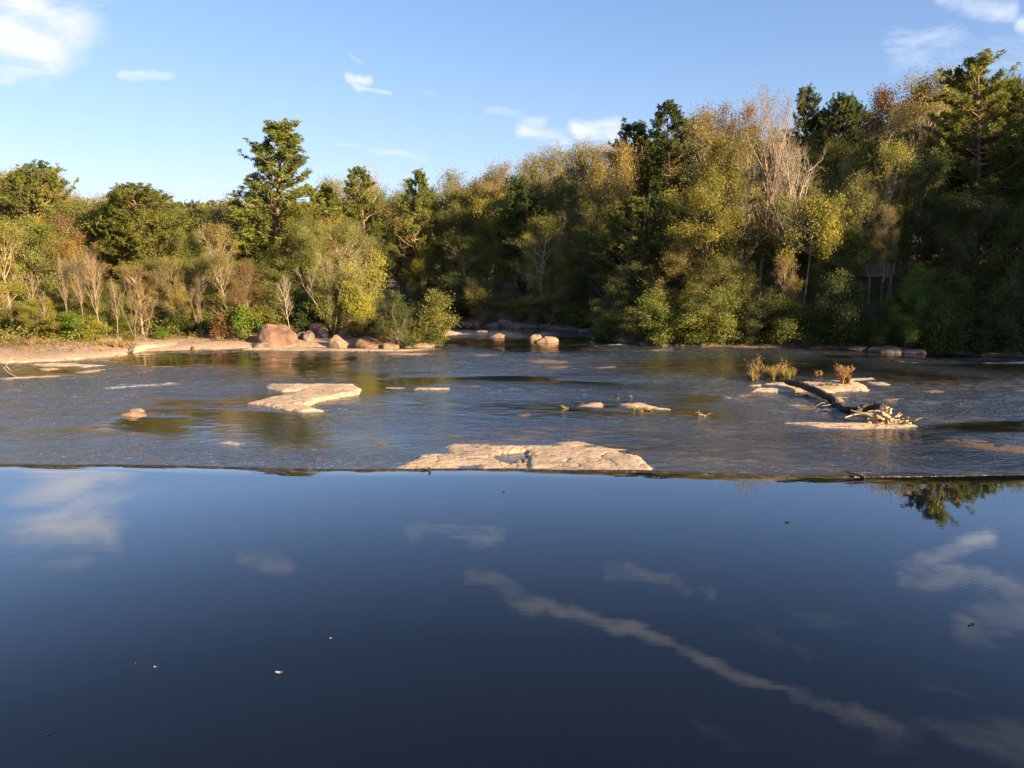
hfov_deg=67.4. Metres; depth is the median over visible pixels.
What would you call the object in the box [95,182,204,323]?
pine tree
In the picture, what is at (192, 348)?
flat rock
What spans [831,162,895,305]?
broadleaf tree
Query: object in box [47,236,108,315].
broadleaf tree
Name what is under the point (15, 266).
broadleaf tree
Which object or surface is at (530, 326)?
boulder
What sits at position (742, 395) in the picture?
flat rock
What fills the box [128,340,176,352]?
flat rock
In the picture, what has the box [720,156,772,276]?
broadleaf tree
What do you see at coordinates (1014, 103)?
pine tree
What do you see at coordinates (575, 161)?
broadleaf tree
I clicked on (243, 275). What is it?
broadleaf tree
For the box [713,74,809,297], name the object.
bare tree
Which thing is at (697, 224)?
broadleaf tree
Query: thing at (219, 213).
broadleaf tree
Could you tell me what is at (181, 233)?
broadleaf tree
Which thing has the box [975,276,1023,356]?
shrub
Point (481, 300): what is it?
willow shrub
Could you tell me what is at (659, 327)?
shrub
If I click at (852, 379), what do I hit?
flat rock
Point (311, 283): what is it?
broadleaf tree
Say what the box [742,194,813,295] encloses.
broadleaf tree
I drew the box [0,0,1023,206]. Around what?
sky
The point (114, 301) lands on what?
bare tree
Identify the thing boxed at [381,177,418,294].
broadleaf tree
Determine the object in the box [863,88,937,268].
broadleaf tree
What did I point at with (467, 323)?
boulder
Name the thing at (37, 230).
broadleaf tree
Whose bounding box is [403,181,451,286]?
broadleaf tree
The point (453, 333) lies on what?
flat rock
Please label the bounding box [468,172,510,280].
broadleaf tree
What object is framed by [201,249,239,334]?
broadleaf tree
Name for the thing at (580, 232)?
broadleaf tree
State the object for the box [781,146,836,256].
broadleaf tree
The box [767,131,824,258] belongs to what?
broadleaf tree
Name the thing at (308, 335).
boulder
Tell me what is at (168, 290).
broadleaf tree
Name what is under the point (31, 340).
grass clump
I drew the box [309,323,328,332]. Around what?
boulder
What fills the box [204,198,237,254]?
broadleaf tree
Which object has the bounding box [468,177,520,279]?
broadleaf tree
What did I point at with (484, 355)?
flat rock
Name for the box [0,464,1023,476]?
weir
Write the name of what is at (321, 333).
boulder
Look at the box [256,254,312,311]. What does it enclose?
broadleaf tree
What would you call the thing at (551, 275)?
broadleaf tree
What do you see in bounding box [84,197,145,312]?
broadleaf tree
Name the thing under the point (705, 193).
broadleaf tree
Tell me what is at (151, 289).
tree
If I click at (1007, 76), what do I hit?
broadleaf tree
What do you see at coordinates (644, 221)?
broadleaf tree
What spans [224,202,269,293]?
broadleaf tree
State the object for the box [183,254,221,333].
broadleaf tree
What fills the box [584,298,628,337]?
willow shrub
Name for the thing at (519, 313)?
willow shrub
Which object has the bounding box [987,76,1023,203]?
pine tree
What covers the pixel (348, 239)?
broadleaf tree
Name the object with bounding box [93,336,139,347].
grass clump
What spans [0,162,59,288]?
broadleaf tree
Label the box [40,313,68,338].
shrub
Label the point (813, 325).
willow shrub
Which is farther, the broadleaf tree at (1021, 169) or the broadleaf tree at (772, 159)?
the broadleaf tree at (772, 159)
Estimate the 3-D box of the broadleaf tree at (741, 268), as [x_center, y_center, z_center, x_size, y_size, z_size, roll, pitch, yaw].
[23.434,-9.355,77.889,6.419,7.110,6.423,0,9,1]
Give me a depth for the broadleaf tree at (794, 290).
73.37 m
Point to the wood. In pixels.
(191, 203)
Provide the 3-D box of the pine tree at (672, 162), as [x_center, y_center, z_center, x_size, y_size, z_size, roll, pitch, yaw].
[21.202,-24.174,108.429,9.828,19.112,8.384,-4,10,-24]
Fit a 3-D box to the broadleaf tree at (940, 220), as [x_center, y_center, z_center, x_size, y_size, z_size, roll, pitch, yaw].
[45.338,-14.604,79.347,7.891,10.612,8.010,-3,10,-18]
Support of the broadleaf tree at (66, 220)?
on the ground
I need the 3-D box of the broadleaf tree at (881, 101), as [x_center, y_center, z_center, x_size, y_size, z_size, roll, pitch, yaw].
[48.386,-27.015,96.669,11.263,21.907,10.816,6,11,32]
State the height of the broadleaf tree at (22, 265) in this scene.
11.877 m
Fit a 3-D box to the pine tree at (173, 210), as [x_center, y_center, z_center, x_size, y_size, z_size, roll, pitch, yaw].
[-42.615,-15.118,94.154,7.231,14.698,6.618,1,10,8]
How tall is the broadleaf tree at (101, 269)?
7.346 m
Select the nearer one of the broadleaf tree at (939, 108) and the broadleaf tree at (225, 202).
the broadleaf tree at (939, 108)
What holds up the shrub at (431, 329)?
on the ground
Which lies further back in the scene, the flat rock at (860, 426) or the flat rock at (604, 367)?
the flat rock at (604, 367)
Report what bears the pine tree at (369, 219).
on the ground
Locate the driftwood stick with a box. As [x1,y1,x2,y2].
[837,470,874,478]
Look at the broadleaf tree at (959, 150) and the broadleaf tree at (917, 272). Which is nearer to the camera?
the broadleaf tree at (917, 272)
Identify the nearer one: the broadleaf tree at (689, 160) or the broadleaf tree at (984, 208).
the broadleaf tree at (984, 208)
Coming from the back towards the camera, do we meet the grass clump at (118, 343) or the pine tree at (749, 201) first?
the pine tree at (749, 201)
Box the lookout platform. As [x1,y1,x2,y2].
[857,263,894,323]
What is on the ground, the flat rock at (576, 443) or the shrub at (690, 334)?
the shrub at (690, 334)
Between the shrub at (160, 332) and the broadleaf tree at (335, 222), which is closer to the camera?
the shrub at (160, 332)
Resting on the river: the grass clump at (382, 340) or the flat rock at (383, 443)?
the flat rock at (383, 443)
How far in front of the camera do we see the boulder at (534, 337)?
80.09 m
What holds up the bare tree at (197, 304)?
on the ground
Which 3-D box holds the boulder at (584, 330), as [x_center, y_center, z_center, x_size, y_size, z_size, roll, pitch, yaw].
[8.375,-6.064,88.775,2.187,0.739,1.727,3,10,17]
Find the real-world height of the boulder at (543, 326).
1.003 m
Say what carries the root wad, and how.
on the flat rock at (860, 426)
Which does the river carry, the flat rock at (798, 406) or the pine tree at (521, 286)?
the flat rock at (798, 406)
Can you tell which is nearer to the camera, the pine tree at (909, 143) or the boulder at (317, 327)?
the boulder at (317, 327)
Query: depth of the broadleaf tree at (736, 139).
102.88 m
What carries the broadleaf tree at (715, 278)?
on the ground
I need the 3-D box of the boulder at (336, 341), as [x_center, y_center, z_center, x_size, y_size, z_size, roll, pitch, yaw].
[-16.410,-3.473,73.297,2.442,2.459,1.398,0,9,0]
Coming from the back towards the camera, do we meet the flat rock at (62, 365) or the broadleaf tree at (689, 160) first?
the broadleaf tree at (689, 160)
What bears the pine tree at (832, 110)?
on the ground
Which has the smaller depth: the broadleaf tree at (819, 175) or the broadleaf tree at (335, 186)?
the broadleaf tree at (819, 175)
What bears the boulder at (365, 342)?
on the ground
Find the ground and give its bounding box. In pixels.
[0,229,1023,360]
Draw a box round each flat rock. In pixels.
[0,352,127,363]
[0,375,68,380]
[33,363,106,367]
[39,368,58,370]
[76,369,104,372]
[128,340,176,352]
[190,340,244,350]
[219,442,245,445]
[243,347,433,351]
[248,383,361,412]
[373,442,388,445]
[380,352,430,355]
[386,387,404,388]
[395,444,652,469]
[413,388,449,389]
[445,331,461,335]
[455,385,479,387]
[473,354,496,355]
[517,413,529,416]
[525,359,568,363]
[544,366,574,369]
[553,441,626,451]
[577,402,603,407]
[590,366,615,367]
[621,402,670,409]
[642,349,672,350]
[733,393,756,397]
[749,380,869,393]
[786,422,917,429]
[790,404,816,408]
[811,407,869,412]
[850,377,875,380]
[868,382,889,384]
[879,398,901,403]
[921,390,944,392]
[947,439,1023,453]
[985,361,1023,363]
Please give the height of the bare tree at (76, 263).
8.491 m
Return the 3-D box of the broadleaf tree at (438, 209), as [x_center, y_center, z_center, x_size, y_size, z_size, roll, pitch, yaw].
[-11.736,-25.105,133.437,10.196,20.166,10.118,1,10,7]
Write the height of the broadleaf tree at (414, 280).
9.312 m
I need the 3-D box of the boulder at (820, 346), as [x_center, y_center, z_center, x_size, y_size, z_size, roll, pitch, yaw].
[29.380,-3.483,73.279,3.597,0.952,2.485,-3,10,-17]
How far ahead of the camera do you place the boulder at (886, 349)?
69.45 m
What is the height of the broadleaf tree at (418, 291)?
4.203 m
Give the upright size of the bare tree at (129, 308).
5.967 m
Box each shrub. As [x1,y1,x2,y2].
[0,299,38,332]
[24,289,77,331]
[29,333,40,338]
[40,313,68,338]
[56,309,92,339]
[76,320,112,341]
[91,300,143,332]
[123,332,135,340]
[152,327,173,338]
[158,297,205,334]
[192,285,234,332]
[208,310,233,339]
[223,304,263,339]
[245,276,299,328]
[282,299,326,331]
[294,276,347,331]
[306,267,358,334]
[329,247,390,336]
[344,321,365,336]
[361,290,384,335]
[367,328,381,337]
[371,289,422,348]
[396,284,462,345]
[427,271,487,318]
[461,277,510,324]
[499,291,539,322]
[518,278,580,325]
[559,302,593,328]
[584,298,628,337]
[607,302,659,343]
[629,286,680,346]
[667,296,724,345]
[693,282,749,344]
[732,277,778,345]
[755,293,816,344]
[784,298,842,346]
[808,263,875,346]
[852,302,909,346]
[881,280,937,349]
[913,270,983,352]
[954,292,1004,354]
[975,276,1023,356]
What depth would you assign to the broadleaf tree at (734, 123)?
104.09 m
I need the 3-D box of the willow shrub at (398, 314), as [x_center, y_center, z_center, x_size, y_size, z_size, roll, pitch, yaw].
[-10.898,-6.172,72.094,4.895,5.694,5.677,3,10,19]
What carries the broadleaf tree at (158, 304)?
on the ground
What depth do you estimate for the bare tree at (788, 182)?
77.54 m
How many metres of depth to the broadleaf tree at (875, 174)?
93.10 m
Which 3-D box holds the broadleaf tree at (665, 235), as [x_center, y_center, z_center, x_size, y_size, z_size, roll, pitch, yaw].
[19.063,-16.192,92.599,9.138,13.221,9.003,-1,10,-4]
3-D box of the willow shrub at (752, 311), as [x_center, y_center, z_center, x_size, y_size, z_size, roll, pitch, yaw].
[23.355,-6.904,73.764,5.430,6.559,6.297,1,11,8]
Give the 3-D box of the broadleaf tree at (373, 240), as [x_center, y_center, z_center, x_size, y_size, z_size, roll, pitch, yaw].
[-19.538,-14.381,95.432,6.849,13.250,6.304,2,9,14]
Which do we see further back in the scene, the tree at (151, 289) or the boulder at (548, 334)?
the boulder at (548, 334)
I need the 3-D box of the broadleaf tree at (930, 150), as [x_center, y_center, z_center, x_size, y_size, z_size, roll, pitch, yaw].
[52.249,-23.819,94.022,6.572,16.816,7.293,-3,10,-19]
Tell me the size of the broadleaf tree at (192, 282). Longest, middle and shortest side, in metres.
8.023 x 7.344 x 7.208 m
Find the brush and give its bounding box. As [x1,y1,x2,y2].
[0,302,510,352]
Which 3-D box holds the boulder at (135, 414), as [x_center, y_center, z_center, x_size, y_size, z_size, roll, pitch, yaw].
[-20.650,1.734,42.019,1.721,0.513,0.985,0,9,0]
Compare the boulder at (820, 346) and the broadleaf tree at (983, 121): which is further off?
the broadleaf tree at (983, 121)
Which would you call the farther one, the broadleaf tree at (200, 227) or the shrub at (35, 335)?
the broadleaf tree at (200, 227)
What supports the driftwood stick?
on the weir
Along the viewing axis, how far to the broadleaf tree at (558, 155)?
125.28 m
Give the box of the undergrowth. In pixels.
[0,275,1020,350]
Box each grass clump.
[18,337,61,345]
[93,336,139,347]
[371,330,395,342]
[630,406,652,411]
[745,354,796,380]
[812,381,838,385]
[833,362,854,383]
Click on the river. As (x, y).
(196, 406)
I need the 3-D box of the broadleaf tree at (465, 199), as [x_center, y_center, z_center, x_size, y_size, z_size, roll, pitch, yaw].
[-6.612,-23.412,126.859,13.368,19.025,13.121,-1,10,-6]
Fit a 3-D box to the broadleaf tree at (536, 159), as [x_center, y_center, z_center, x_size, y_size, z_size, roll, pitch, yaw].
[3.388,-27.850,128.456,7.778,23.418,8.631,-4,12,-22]
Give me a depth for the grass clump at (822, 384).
50.76 m
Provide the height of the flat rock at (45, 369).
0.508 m
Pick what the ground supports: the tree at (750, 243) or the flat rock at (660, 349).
the tree at (750, 243)
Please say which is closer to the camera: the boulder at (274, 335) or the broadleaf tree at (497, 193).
the boulder at (274, 335)
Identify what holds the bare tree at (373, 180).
on the ground
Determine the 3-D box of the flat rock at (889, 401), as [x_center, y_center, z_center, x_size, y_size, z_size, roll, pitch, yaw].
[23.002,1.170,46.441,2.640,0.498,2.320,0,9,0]
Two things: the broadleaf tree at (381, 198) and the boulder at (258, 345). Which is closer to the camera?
the boulder at (258, 345)
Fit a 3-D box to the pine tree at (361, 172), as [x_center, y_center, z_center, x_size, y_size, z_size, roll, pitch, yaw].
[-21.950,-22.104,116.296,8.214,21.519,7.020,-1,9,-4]
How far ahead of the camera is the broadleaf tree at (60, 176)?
127.60 m
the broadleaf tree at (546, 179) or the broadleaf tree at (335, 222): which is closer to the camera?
the broadleaf tree at (335, 222)
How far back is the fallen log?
46.10 m
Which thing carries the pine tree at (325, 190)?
on the ground
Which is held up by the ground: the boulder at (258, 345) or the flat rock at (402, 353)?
the boulder at (258, 345)
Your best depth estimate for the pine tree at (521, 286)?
107.65 m
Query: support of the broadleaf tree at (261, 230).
on the ground
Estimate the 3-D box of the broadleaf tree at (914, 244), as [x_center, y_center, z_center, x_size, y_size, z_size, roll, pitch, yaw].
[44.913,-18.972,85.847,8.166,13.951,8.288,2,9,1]
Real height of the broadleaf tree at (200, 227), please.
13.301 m
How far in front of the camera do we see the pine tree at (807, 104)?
105.71 m
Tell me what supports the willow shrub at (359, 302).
on the ground
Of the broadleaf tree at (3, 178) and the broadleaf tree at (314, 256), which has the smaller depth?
the broadleaf tree at (314, 256)
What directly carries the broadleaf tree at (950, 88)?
on the ground
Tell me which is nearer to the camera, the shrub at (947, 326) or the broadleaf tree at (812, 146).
the shrub at (947, 326)
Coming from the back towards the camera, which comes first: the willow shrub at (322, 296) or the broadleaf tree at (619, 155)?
the broadleaf tree at (619, 155)
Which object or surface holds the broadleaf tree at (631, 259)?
on the ground
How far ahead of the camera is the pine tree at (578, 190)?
116.72 m
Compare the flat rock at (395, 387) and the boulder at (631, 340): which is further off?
the boulder at (631, 340)
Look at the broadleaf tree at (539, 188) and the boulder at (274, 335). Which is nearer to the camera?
the boulder at (274, 335)
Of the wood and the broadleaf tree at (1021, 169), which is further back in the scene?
the wood
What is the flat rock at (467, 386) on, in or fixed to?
in the river
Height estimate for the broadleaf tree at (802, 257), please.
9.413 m
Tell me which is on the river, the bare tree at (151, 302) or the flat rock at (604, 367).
the flat rock at (604, 367)
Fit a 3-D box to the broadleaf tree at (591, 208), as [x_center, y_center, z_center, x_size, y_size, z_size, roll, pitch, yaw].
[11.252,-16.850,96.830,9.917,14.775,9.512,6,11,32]
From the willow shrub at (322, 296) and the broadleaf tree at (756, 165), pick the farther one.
the broadleaf tree at (756, 165)
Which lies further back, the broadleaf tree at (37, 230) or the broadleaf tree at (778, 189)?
the broadleaf tree at (778, 189)
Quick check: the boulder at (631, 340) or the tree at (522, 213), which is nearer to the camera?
the boulder at (631, 340)
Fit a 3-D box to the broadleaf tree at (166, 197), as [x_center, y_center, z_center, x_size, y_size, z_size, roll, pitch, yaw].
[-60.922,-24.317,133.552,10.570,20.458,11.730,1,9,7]
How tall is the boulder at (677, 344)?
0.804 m
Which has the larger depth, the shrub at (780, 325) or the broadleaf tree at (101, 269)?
the broadleaf tree at (101, 269)
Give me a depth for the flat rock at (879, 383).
52.25 m
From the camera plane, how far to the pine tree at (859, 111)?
102.58 m
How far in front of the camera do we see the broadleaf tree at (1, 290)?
75.09 m
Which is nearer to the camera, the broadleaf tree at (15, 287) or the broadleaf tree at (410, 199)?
the broadleaf tree at (15, 287)
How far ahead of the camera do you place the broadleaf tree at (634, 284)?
81.00 m
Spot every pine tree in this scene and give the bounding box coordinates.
[0,159,79,304]
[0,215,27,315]
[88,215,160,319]
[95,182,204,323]
[141,202,197,318]
[214,116,346,279]
[243,202,284,257]
[308,182,337,227]
[310,191,345,218]
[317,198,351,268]
[339,195,385,265]
[340,166,393,293]
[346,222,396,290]
[387,167,438,302]
[425,282,438,293]
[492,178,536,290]
[517,276,528,296]
[566,177,599,235]
[586,195,659,299]
[593,117,665,290]
[628,137,656,228]
[639,99,696,288]
[639,190,691,275]
[649,144,690,215]
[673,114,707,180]
[697,178,759,259]
[784,82,835,174]
[799,114,850,167]
[804,91,859,190]
[829,95,872,188]
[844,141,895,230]
[853,110,889,152]
[886,125,926,252]
[910,47,1023,278]
[954,92,1001,192]
[981,102,1023,176]
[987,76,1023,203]
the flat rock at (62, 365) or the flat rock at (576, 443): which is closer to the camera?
the flat rock at (576, 443)
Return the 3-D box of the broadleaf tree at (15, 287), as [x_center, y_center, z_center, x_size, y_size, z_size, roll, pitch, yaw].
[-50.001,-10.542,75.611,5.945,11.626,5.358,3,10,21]
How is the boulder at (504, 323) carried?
on the ground
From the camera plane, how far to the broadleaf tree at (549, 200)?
107.81 m
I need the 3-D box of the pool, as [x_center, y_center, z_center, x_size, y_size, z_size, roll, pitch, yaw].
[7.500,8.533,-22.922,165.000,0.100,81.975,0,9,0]
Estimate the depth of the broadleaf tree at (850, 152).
102.31 m
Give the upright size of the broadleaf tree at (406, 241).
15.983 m
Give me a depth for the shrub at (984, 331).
67.47 m
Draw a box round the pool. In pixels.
[0,466,1023,767]
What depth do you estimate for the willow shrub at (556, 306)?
94.32 m
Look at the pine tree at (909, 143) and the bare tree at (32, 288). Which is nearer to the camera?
the bare tree at (32, 288)
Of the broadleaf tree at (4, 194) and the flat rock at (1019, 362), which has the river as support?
the flat rock at (1019, 362)
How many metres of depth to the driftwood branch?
56.98 m
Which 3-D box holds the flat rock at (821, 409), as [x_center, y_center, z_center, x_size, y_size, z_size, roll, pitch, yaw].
[18.829,1.630,43.770,3.840,0.468,2.080,0,9,0]
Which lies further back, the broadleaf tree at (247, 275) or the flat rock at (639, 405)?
the broadleaf tree at (247, 275)
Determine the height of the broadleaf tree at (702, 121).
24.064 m
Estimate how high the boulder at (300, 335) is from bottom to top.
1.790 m
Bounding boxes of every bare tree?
[0,281,12,335]
[24,271,39,333]
[34,290,48,336]
[53,255,73,309]
[68,254,88,325]
[77,248,104,340]
[106,276,122,338]
[115,281,142,337]
[132,285,157,339]
[181,279,206,335]
[270,274,293,327]
[291,253,360,335]
[337,162,385,222]
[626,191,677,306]
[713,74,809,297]
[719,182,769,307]
[760,133,828,300]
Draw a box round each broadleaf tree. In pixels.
[0,162,18,222]
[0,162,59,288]
[0,175,22,278]
[0,208,8,220]
[0,210,83,311]
[0,216,37,334]
[0,259,6,308]
[1,219,42,309]
[2,168,77,225]
[4,220,44,302]
[12,296,58,333]
[19,211,83,310]
[34,209,92,292]
[36,193,120,314]
[46,188,96,296]
[46,190,85,282]
[46,284,92,318]
[46,288,88,315]
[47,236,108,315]
[56,192,110,301]
[61,260,122,320]
[75,281,135,335]
[79,239,121,314]
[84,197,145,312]
[111,256,167,329]
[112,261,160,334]
[118,200,194,323]
[132,199,179,318]
[132,256,201,328]
[142,182,181,225]
[143,254,193,334]
[157,232,216,316]
[161,223,210,294]
[162,261,227,330]
[174,201,217,236]
[177,199,229,258]
[178,212,241,291]
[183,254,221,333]
[190,206,248,297]
[192,216,241,306]
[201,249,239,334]
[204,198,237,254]
[211,254,263,308]
[216,190,257,245]
[223,260,266,335]
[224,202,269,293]
[226,260,274,310]
[237,256,286,316]
[242,206,294,302]
[254,193,333,304]
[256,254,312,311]
[280,200,328,295]
[285,214,336,298]
[286,252,335,299]
[286,261,346,316]
[308,214,345,278]
[316,172,387,285]
[322,219,373,316]
[331,218,377,320]
[346,178,394,274]
[367,184,410,299]
[375,195,424,302]
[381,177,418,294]
[388,190,439,285]
[388,208,440,304]
[398,248,437,300]
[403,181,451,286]
[408,287,428,309]
[422,184,458,275]
[426,198,489,285]
[426,270,451,303]
[427,167,476,291]
[437,184,500,293]
[438,232,494,288]
[441,178,483,275]
[465,178,521,291]
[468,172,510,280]
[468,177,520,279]
[468,190,530,294]
[471,155,515,292]
[474,248,513,291]
[477,280,500,297]
[489,194,556,301]
[490,167,547,284]
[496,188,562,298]
[504,211,570,316]
[511,156,538,275]
[516,160,571,282]
[519,147,555,286]
[523,193,559,280]
[526,172,578,287]
[530,208,585,291]
[534,175,588,292]
[537,138,574,283]
[539,154,593,216]
[543,244,593,303]
[547,197,601,303]
[550,141,589,203]
[551,220,618,314]
[552,191,638,306]
[561,185,637,305]
[566,134,606,186]
[572,152,644,299]
[574,134,646,234]
[575,227,633,310]
[581,177,605,196]
[585,136,615,180]
[595,258,673,313]
[596,244,647,305]
[599,293,627,330]
[607,147,678,226]
[608,190,662,305]
[616,193,674,288]
[635,237,708,314]
[639,132,671,187]
[640,198,694,289]
[654,256,722,310]
[657,163,754,290]
[663,126,727,210]
[666,98,742,223]
[670,280,705,330]
[671,253,744,323]
[679,262,737,306]
[686,129,763,288]
[686,206,734,263]
[688,205,726,260]
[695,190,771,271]
[700,91,767,177]
[717,125,768,199]
[718,117,761,168]
[718,257,773,314]
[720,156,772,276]
[728,126,783,192]
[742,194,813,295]
[746,160,812,254]
[752,189,792,283]
[757,135,800,252]
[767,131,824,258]
[768,187,857,316]
[771,252,806,341]
[778,173,846,282]
[779,217,859,294]
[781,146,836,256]
[797,189,872,305]
[802,140,857,196]
[802,220,884,307]
[806,133,862,201]
[816,150,870,275]
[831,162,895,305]
[832,199,884,289]
[852,74,940,236]
[859,138,907,217]
[860,129,922,303]
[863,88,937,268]
[863,196,912,299]
[868,202,901,281]
[876,259,946,348]
[881,55,965,262]
[887,144,978,283]
[896,150,956,276]
[909,64,990,209]
[910,189,989,290]
[911,129,959,222]
[919,92,982,151]
[920,216,999,301]
[925,135,996,252]
[933,186,1023,311]
[947,101,1008,195]
[956,123,1022,250]
[969,194,1023,290]
[970,126,1023,273]
[989,66,1022,94]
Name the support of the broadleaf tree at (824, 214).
on the ground
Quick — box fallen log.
[784,379,858,412]
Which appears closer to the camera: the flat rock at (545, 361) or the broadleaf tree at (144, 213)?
the flat rock at (545, 361)
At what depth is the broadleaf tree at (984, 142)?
81.84 m
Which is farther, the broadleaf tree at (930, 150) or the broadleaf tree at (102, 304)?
the broadleaf tree at (930, 150)
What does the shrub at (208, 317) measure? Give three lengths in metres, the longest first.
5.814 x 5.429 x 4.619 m
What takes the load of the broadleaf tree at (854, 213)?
on the ground
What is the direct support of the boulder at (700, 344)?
on the ground
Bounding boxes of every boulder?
[119,411,146,416]
[129,408,145,411]
[250,342,267,347]
[256,323,297,346]
[297,332,304,338]
[303,330,314,340]
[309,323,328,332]
[314,329,330,337]
[328,335,351,347]
[337,328,355,338]
[352,336,382,348]
[381,343,399,348]
[411,342,434,347]
[461,322,472,324]
[472,321,485,324]
[484,322,500,327]
[489,333,504,337]
[497,319,512,326]
[508,323,522,328]
[522,324,537,327]
[529,334,541,339]
[532,332,558,335]
[534,336,558,342]
[538,324,548,327]
[547,325,563,329]
[562,327,577,330]
[576,328,592,331]
[617,338,638,342]
[639,341,650,344]
[671,342,685,345]
[695,341,706,346]
[801,342,832,348]
[842,345,869,350]
[867,345,902,352]
[902,349,927,353]
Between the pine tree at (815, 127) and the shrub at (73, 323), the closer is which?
the shrub at (73, 323)
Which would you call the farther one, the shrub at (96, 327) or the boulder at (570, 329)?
the boulder at (570, 329)
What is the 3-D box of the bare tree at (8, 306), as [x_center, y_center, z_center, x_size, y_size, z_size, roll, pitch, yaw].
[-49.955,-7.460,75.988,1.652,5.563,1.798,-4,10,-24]
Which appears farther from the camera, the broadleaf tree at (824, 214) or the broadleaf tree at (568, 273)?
the broadleaf tree at (568, 273)
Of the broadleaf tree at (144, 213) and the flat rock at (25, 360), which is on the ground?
the broadleaf tree at (144, 213)
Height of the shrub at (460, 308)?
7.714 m
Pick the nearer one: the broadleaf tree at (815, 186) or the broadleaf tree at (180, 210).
the broadleaf tree at (815, 186)
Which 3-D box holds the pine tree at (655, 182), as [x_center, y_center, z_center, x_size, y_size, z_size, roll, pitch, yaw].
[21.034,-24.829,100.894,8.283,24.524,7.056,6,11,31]
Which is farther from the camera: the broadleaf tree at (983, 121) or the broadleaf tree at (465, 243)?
the broadleaf tree at (465, 243)
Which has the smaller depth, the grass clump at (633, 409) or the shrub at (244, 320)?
the grass clump at (633, 409)
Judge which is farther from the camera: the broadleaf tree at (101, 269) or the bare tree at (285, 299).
the broadleaf tree at (101, 269)
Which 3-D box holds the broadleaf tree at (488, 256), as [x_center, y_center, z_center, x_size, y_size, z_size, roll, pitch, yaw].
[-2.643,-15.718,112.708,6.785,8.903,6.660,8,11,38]
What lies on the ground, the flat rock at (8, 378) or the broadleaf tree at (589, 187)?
the broadleaf tree at (589, 187)
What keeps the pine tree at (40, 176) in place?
on the ground
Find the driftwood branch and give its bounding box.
[3,357,16,376]
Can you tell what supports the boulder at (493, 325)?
in the river
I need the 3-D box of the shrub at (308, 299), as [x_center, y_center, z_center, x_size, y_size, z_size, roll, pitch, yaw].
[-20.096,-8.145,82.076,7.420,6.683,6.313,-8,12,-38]
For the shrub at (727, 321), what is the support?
on the ground
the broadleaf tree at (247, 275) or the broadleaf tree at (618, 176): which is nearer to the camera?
the broadleaf tree at (247, 275)
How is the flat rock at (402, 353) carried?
on the river
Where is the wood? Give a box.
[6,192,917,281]
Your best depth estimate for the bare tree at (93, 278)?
73.08 m
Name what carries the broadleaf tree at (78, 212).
on the ground
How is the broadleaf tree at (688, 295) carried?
on the ground
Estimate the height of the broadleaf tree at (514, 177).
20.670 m
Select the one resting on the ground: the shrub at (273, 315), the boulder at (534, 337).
the shrub at (273, 315)
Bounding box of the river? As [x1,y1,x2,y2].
[0,301,1023,474]
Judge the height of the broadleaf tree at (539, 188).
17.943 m
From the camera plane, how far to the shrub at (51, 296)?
77.83 m
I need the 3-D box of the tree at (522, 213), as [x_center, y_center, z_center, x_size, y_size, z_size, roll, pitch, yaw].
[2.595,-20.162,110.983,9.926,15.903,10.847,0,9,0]
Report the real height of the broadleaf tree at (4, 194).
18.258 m
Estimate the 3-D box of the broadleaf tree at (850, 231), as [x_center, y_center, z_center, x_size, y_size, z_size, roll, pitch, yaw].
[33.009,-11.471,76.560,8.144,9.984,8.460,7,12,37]
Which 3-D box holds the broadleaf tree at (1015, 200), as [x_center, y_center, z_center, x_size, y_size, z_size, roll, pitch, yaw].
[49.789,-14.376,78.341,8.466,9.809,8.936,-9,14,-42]
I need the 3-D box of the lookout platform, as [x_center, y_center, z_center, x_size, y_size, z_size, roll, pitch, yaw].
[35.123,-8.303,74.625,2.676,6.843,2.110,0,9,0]
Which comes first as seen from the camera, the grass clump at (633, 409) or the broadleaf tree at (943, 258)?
the grass clump at (633, 409)
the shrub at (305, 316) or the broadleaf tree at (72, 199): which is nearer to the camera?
the shrub at (305, 316)
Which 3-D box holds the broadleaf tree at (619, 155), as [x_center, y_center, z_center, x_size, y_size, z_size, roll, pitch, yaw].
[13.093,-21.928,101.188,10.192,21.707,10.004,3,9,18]
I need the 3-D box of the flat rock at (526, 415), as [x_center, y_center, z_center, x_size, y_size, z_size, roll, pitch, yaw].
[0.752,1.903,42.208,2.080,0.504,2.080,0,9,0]
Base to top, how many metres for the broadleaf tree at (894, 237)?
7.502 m
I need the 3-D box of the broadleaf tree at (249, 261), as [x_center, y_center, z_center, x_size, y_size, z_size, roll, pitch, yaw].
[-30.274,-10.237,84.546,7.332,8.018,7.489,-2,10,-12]
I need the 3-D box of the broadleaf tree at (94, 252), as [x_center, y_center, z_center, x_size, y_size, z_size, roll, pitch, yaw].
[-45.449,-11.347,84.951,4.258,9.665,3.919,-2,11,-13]
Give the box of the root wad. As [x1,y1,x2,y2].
[844,402,922,426]
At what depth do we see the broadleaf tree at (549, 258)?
100.63 m
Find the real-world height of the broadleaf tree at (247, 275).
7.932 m
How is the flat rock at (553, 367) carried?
on the river
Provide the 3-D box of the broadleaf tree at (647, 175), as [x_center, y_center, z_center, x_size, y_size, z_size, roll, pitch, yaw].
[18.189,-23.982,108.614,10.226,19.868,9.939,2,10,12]
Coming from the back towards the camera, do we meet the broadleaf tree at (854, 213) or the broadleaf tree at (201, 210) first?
the broadleaf tree at (201, 210)
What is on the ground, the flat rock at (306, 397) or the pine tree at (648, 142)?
the pine tree at (648, 142)
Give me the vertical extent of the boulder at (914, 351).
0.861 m
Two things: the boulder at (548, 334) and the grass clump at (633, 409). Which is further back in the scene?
the boulder at (548, 334)
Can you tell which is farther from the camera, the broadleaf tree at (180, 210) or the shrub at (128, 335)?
the broadleaf tree at (180, 210)

